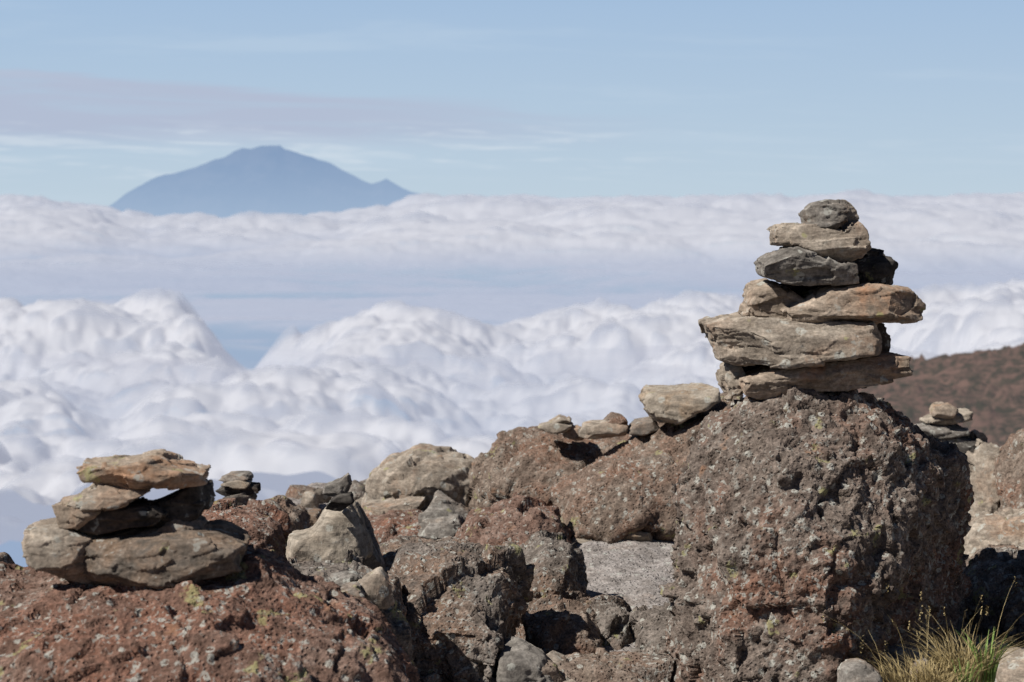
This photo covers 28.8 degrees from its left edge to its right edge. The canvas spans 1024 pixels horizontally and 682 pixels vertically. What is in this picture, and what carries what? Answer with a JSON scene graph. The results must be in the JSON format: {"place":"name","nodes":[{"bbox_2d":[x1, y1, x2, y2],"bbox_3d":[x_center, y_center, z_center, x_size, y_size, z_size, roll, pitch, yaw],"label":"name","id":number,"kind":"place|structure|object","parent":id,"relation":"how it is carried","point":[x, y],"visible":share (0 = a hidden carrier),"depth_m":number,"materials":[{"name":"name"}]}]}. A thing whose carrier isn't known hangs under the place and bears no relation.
{"place":"outdoors","nodes":[
{"label":"outdoors","id":0,"kind":"place"},
{"bbox_2d":[110,145,420,217],"bbox_3d":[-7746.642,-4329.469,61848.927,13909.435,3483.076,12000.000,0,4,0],"label":"mountain","id":1,"kind":"structure","parent":0,"point":[272,179],"depth_m":60074.84,"materials":[{"name":"blue stone"}]},
{"bbox_2d":[0,205,733,566],"bbox_3d":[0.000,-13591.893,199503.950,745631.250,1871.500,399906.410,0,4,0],"label":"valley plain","id":2,"kind":"structure","parent":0,"point":[230,337],"depth_m":29449.86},
{"bbox_2d":[0,190,1023,544],"bbox_3d":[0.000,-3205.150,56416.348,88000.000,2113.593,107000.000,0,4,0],"label":"cloud","id":3,"kind":"structure","parent":0,"point":[146,362],"depth_m":9227.53,"materials":[{"name":"white"}]},
{"bbox_2d":[0,0,1023,204],"label":"sky","id":4,"kind":"structure","parent":0,"point":[100,100],"materials":[{"name":"blue"}]},
{"bbox_2d":[287,482,959,675],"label":"ground","id":5,"kind":"structure","parent":0,"point":[621,569],"depth_m":7.49,"materials":[{"name":"grey stone"}]},
{"bbox_2d":[0,552,14,563],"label":"lava rock","id":6,"kind":"object","parent":5,"relation":"on","point":[5,557],"visible":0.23,"depth_m":6.29,"materials":[{"name":"stone"}]},
{"bbox_2d":[0,544,420,681],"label":"lava rock","id":7,"kind":"object","parent":5,"relation":"on","point":[267,615],"visible":0.82,"depth_m":4.15,"materials":[{"name":"brown stone"}]},
{"bbox_2d":[21,449,250,588],"bbox_3d":[-0.828,0.391,4.422,0.495,0.285,0.375,0,4,0],"label":"stone cairn","id":8,"kind":"object","parent":7,"relation":"on","point":[108,526],"visible":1,"depth_m":4.33,"materials":[{"name":"beige stone"}]},
{"bbox_2d":[202,498,290,559],"bbox_3d":[-0.945,0.712,6.964,0.362,0.296,0.554,0,4,0],"label":"lava rock","id":9,"kind":"object","parent":5,"relation":"on","point":[265,524],"visible":0.34,"depth_m":6.89,"materials":[{"name":"brown stone"}]},
{"bbox_2d":[215,471,260,505],"bbox_3d":[-0.998,0.551,7.272,0.161,0.142,0.194,0,4,0],"label":"stone cairn","id":10,"kind":"object","parent":9,"relation":"on","point":[241,487],"visible":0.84,"depth_m":7.21,"materials":[{"name":"grey stone"}]},
{"bbox_2d":[263,495,310,543],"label":"lava rock","id":11,"kind":"object","parent":5,"relation":"on","point":[299,516],"visible":0.18,"depth_m":8.07,"materials":[{"name":"brown stone"}]},
{"bbox_2d":[307,508,321,525],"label":"flat stone","id":12,"kind":"object","parent":5,"relation":"on","point":[315,513],"visible":0.26,"depth_m":8.83,"materials":[{"name":"brown stone"}]},
{"bbox_2d":[288,549,419,675],"bbox_3d":[-0.541,0.874,5.640,0.554,0.496,0.794,-1,4,-11],"label":"lava rock","id":13,"kind":"object","parent":5,"relation":"on","point":[395,616],"visible":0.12,"depth_m":5.69,"materials":[{"name":"grey stone"}]},
{"bbox_2d":[309,571,332,581],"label":"flat stone","id":14,"kind":"object","parent":13,"relation":"on","point":[323,574],"visible":0.2,"depth_m":5.53,"materials":[{"name":"stone"}]},
{"bbox_2d":[286,501,372,561],"bbox_3d":[-0.594,0.645,6.519,0.280,0.248,0.303,0,4,0],"label":"wedge rock","id":15,"kind":"object","parent":13,"relation":"on","point":[332,535],"visible":0.62,"depth_m":6.40,"materials":[{"name":"stone"}]},
{"bbox_2d":[322,473,354,510],"bbox_3d":[-0.553,0.482,6.349,0.110,0.109,0.136,0,4,0],"label":"stone cairn","id":16,"kind":"object","parent":15,"relation":"on","point":[338,489],"visible":1,"depth_m":6.33,"materials":[{"name":"grey stone"}]},
{"bbox_2d":[330,570,362,586],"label":"flat stone","id":17,"kind":"object","parent":13,"relation":"on","point":[340,578],"visible":0.48,"depth_m":5.54,"materials":[{"name":"grey stone"}]},
{"bbox_2d":[341,581,364,597],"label":"flat stone","id":18,"kind":"object","parent":13,"relation":"on","point":[354,588],"visible":0.45,"depth_m":5.40,"materials":[{"name":"beige stone"}]},
{"bbox_2d":[357,567,394,608],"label":"lava rock","id":19,"kind":"object","parent":13,"relation":"on","point":[376,587],"visible":0.86,"depth_m":5.45,"materials":[{"name":"beige stone"}]},
{"bbox_2d":[366,509,441,543],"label":"lava rock","id":20,"kind":"object","parent":5,"relation":"on","point":[389,525],"visible":0.3,"depth_m":8.23,"materials":[{"name":"brown stone"}]},
{"bbox_2d":[361,496,425,514],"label":"flat stone","id":21,"kind":"object","parent":20,"relation":"on","point":[381,505],"visible":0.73,"depth_m":8.64,"materials":[{"name":"beige stone"}]},
{"bbox_2d":[361,443,473,511],"bbox_3d":[-0.416,0.659,9.086,0.546,0.362,0.646,0,4,0],"label":"boulder","id":22,"kind":"object","parent":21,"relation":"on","point":[427,471],"visible":0.53,"depth_m":8.87,"materials":[{"name":"beige stone"}]},
{"bbox_2d":[379,535,468,573],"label":"lava rock","id":23,"kind":"object","parent":5,"relation":"on","point":[389,549],"visible":0.15,"depth_m":7.07,"materials":[{"name":"stone"}]},
{"bbox_2d":[356,501,384,568],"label":"wedge rock","id":24,"kind":"object","parent":23,"relation":"on","point":[375,560],"visible":0.26,"depth_m":6.75,"materials":[{"name":"grey stone"}]},
{"bbox_2d":[418,490,469,527],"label":"lava rock","id":25,"kind":"object","parent":5,"relation":"on","point":[441,504],"visible":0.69,"depth_m":8.17,"materials":[{"name":"grey stone"}]},
{"bbox_2d":[418,514,463,539],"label":"flat stone","id":26,"kind":"object","parent":25,"relation":"on","point":[435,528],"visible":0.87,"depth_m":7.99,"materials":[{"name":"grey stone"}]},
{"bbox_2d":[387,539,534,681],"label":"boulder","id":27,"kind":"object","parent":5,"relation":"on","point":[466,605],"visible":0.79,"depth_m":5.85,"materials":[{"name":"grey stone"}]},
{"bbox_2d":[454,492,571,545],"bbox_3d":[0.003,0.746,7.860,0.470,0.258,0.664,0,4,0],"label":"lava rock","id":28,"kind":"object","parent":5,"relation":"on","point":[518,519],"visible":0.59,"depth_m":7.72,"materials":[{"name":"brown stone"}]},
{"bbox_2d":[285,485,743,681],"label":"rubble stones","id":29,"kind":"object","parent":5,"relation":"on","point":[550,668],"visible":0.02,"depth_m":5.72,"materials":[{"name":"grey stone"}]},
{"bbox_2d":[495,636,553,681],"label":"lava rock","id":30,"kind":"object","parent":5,"relation":"on","point":[521,660],"visible":0.91,"depth_m":5.68,"materials":[{"name":"grey stone"}]},
{"bbox_2d":[467,426,631,508],"bbox_3d":[0.216,0.613,8.973,0.875,0.498,0.979,0,4,0],"label":"boulder","id":31,"kind":"object","parent":5,"relation":"on","point":[534,461],"visible":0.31,"depth_m":8.71,"materials":[{"name":"brown stone"}]},
{"bbox_2d":[538,414,583,440],"bbox_3d":[0.217,0.380,8.656,0.212,0.105,0.233,0,4,0],"label":"stone cairn","id":32,"kind":"object","parent":31,"relation":"on","point":[563,424],"visible":0.95,"depth_m":8.59,"materials":[{"name":"grey stone"}]},
{"bbox_2d":[515,530,590,639],"bbox_3d":[0.118,0.901,6.886,0.335,0.463,0.606,0,4,0],"label":"lava rock","id":33,"kind":"object","parent":5,"relation":"on","point":[557,561],"visible":0.37,"depth_m":6.78,"materials":[{"name":"stone"}]},
{"bbox_2d":[521,598,602,654],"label":"lava rock","id":34,"kind":"object","parent":5,"relation":"on","point":[563,626],"visible":0.57,"depth_m":6.26,"materials":[{"name":"brown stone"}]},
{"bbox_2d":[571,536,592,543],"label":"flat stone","id":35,"kind":"object","parent":5,"relation":"on","point":[578,541],"visible":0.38,"depth_m":7.93,"materials":[{"name":"beige stone"}]},
{"bbox_2d":[556,647,654,681],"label":"lava rock","id":36,"kind":"object","parent":5,"relation":"on","point":[601,665],"visible":0.75,"depth_m":5.80,"materials":[{"name":"brown stone"}]},
{"bbox_2d":[584,594,634,649],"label":"lava rock","id":37,"kind":"object","parent":5,"relation":"on","point":[613,613],"visible":0.4,"depth_m":6.49,"materials":[{"name":"grey stone"}]},
{"bbox_2d":[592,542,663,681],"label":"pebbles","id":38,"kind":"object","parent":5,"relation":"on","point":[635,649],"visible":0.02,"depth_m":6.33,"materials":[{"name":"grey stone"}]},
{"bbox_2d":[624,531,652,541],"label":"flat stone","id":39,"kind":"object","parent":5,"relation":"on","point":[640,536],"visible":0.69,"depth_m":7.91,"materials":[{"name":"brown stone"}]},
{"bbox_2d":[300,487,983,681],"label":"rubble stones","id":40,"kind":"object","parent":5,"relation":"on","point":[314,498],"visible":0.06,"depth_m":9.59,"materials":[{"name":"grey stone"}]},
{"bbox_2d":[550,392,742,543],"bbox_3d":[0.613,0.547,8.351,0.915,0.624,0.990,0,4,0],"label":"boulder","id":41,"kind":"object","parent":5,"relation":"on","point":[631,485],"visible":0.55,"depth_m":8.01,"materials":[{"name":"brown stone"}]},
{"bbox_2d":[579,412,658,438],"bbox_3d":[0.451,0.359,8.451,0.341,0.098,0.267,0,4,0],"label":"stone cairn","id":42,"kind":"object","parent":41,"relation":"on","point":[611,424],"visible":0.98,"depth_m":8.35,"materials":[{"name":"grey stone"}]},
{"bbox_2d":[638,383,720,424],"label":"slab stone","id":43,"kind":"object","parent":41,"relation":"on","point":[677,404],"visible":1,"depth_m":8.18,"materials":[{"name":"grey stone"}]},
{"bbox_2d":[629,602,672,653],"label":"lava rock","id":44,"kind":"object","parent":5,"relation":"on","point":[648,629],"visible":0.39,"depth_m":6.37,"materials":[{"name":"grey stone"}]},
{"bbox_2d":[349,479,996,681],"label":"rubble stones","id":45,"kind":"object","parent":5,"relation":"on","point":[656,667],"visible":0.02,"depth_m":5.83,"materials":[{"name":"stone"}]},
{"bbox_2d":[659,385,974,681],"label":"boulder","id":46,"kind":"object","parent":5,"relation":"on","point":[801,513],"visible":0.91,"depth_m":5.67,"materials":[{"name":"brown stone"}]},
{"bbox_2d":[698,199,925,400],"bbox_3d":[0.893,-0.103,5.973,0.670,0.644,0.501,0,4,0],"label":"stone cairn","id":47,"kind":"object","parent":46,"relation":"on","point":[825,309],"visible":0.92,"depth_m":5.82,"materials":[{"name":"grey stone"}]},
{"bbox_2d":[837,658,882,681],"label":"lava rock","id":48,"kind":"object","parent":5,"relation":"on","point":[854,670],"visible":1,"depth_m":5.29,"materials":[{"name":"grey stone"}]},
{"bbox_2d":[822,606,985,681],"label":"grass tuft","id":49,"kind":"object","parent":5,"relation":"on","point":[894,676],"visible":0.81,"depth_m":5.40,"materials":[{"name":"green plant"}]},
{"bbox_2d":[880,644,928,681],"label":"lava rock","id":50,"kind":"object","parent":5,"relation":"on","point":[893,649],"visible":0.39,"depth_m":5.64,"materials":[{"name":"grey stone"}]},
{"bbox_2d":[892,631,991,681],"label":"grass tuft","id":51,"kind":"object","parent":5,"relation":"on","point":[957,673],"visible":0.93,"depth_m":5.32,"materials":[{"name":"green plant"}]},
{"bbox_2d":[886,576,1023,681],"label":"grass tuft","id":52,"kind":"object","parent":5,"relation":"on","point":[987,674],"visible":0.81,"depth_m":5.41,"materials":[{"name":"green plant"}]},
{"bbox_2d":[965,430,999,514],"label":"boulder","id":53,"kind":"object","parent":5,"relation":"on","point":[982,458],"visible":0.36,"depth_m":9.10,"materials":[{"name":"beige stone"}]},
{"bbox_2d":[956,544,1023,646],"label":"boulder","id":54,"kind":"object","parent":5,"relation":"on","point":[991,571],"visible":0.6,"depth_m":6.67,"materials":[{"name":"grey stone"}]},
{"bbox_2d":[964,507,1023,557],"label":"boulder","id":55,"kind":"object","parent":5,"relation":"on","point":[1005,526],"visible":0.37,"depth_m":7.57,"materials":[{"name":"beige stone"}]},
{"bbox_2d":[969,641,1023,681],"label":"lava rock","id":56,"kind":"object","parent":5,"relation":"on","point":[1011,669],"visible":0.44,"depth_m":5.77,"materials":[{"name":"beige stone"}]},
{"bbox_2d":[993,429,1023,511],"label":"boulder","id":57,"kind":"object","parent":5,"relation":"on","point":[1008,473],"visible":0.47,"depth_m":8.96,"materials":[{"name":"brown stone"}]},
{"bbox_2d":[857,343,1023,446],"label":"hill","id":58,"kind":"structure","parent":0,"point":[986,387],"depth_m":188.38,"materials":[{"name":"brown soil"}]},
{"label":"lava rock","id":59,"kind":"object","parent":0,"visible":0},
{"bbox_2d":[914,401,976,453],"bbox_3d":[2.040,0.415,9.363,0.310,0.268,0.310,0,4,0],"label":"stone cairn","id":60,"kind":"object","parent":59,"relation":"on","point":[939,419],"visible":0.75,"depth_m":9.27,"materials":[{"name":"grey stone"}]}
]}

